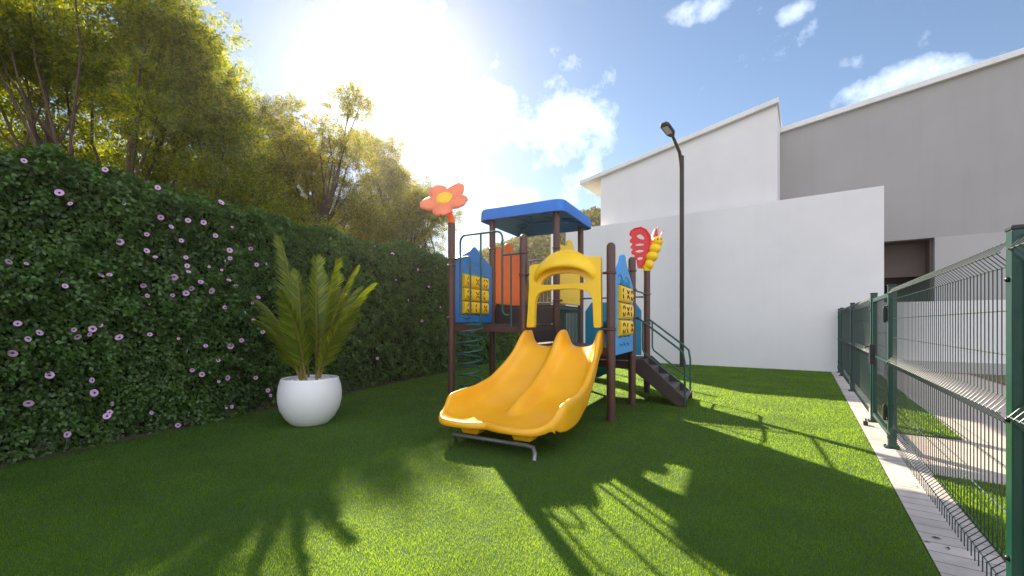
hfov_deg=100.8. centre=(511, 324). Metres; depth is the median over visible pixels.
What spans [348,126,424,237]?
tree
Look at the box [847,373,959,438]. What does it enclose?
verge lawn
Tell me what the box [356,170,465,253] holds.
tree
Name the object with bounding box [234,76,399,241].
tree
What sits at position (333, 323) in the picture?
palm
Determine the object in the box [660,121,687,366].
street lamp
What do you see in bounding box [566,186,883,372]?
boundary wall
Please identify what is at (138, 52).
tree
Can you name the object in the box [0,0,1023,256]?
sky
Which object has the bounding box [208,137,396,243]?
tree
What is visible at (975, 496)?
grass
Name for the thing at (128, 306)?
flowering hedge
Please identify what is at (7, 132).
tree
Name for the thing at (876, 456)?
ground
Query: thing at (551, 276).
pole
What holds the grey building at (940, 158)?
on the ground at (876, 456)
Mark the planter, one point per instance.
(310, 401)
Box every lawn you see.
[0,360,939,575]
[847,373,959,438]
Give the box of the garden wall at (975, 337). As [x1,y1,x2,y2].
[884,300,1005,374]
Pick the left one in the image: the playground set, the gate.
the playground set
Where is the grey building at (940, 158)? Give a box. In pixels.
[780,48,1023,301]
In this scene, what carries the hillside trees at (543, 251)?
on the hill
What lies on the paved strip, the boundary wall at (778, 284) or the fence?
the fence
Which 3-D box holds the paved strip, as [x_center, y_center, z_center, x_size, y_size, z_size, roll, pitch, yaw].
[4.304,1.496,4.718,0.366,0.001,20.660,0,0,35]
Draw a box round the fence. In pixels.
[836,224,1023,575]
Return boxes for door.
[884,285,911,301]
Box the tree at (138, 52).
[0,0,263,205]
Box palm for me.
[250,235,377,380]
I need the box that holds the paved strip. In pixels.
[832,372,1005,575]
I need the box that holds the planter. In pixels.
[277,374,341,426]
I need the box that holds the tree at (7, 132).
[0,75,121,153]
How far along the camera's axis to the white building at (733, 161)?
15.82 m
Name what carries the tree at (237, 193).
on the ground at (876, 456)
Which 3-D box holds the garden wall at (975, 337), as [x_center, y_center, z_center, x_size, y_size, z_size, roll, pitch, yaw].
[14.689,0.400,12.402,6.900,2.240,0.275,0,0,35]
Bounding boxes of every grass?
[868,381,1005,555]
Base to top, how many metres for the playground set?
4.204 m
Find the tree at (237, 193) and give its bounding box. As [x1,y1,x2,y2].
[86,69,300,233]
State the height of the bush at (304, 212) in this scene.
5.151 m
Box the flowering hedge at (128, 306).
[0,142,528,463]
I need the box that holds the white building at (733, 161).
[580,97,781,224]
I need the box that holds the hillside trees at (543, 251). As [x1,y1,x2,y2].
[455,206,600,329]
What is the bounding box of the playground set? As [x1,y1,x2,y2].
[419,183,691,461]
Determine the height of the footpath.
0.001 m
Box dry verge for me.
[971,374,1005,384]
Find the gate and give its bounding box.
[863,293,886,433]
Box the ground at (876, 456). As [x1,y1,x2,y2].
[538,342,940,575]
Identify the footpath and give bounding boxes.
[855,370,1005,562]
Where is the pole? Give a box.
[551,234,552,342]
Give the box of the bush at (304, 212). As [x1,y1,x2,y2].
[266,191,354,241]

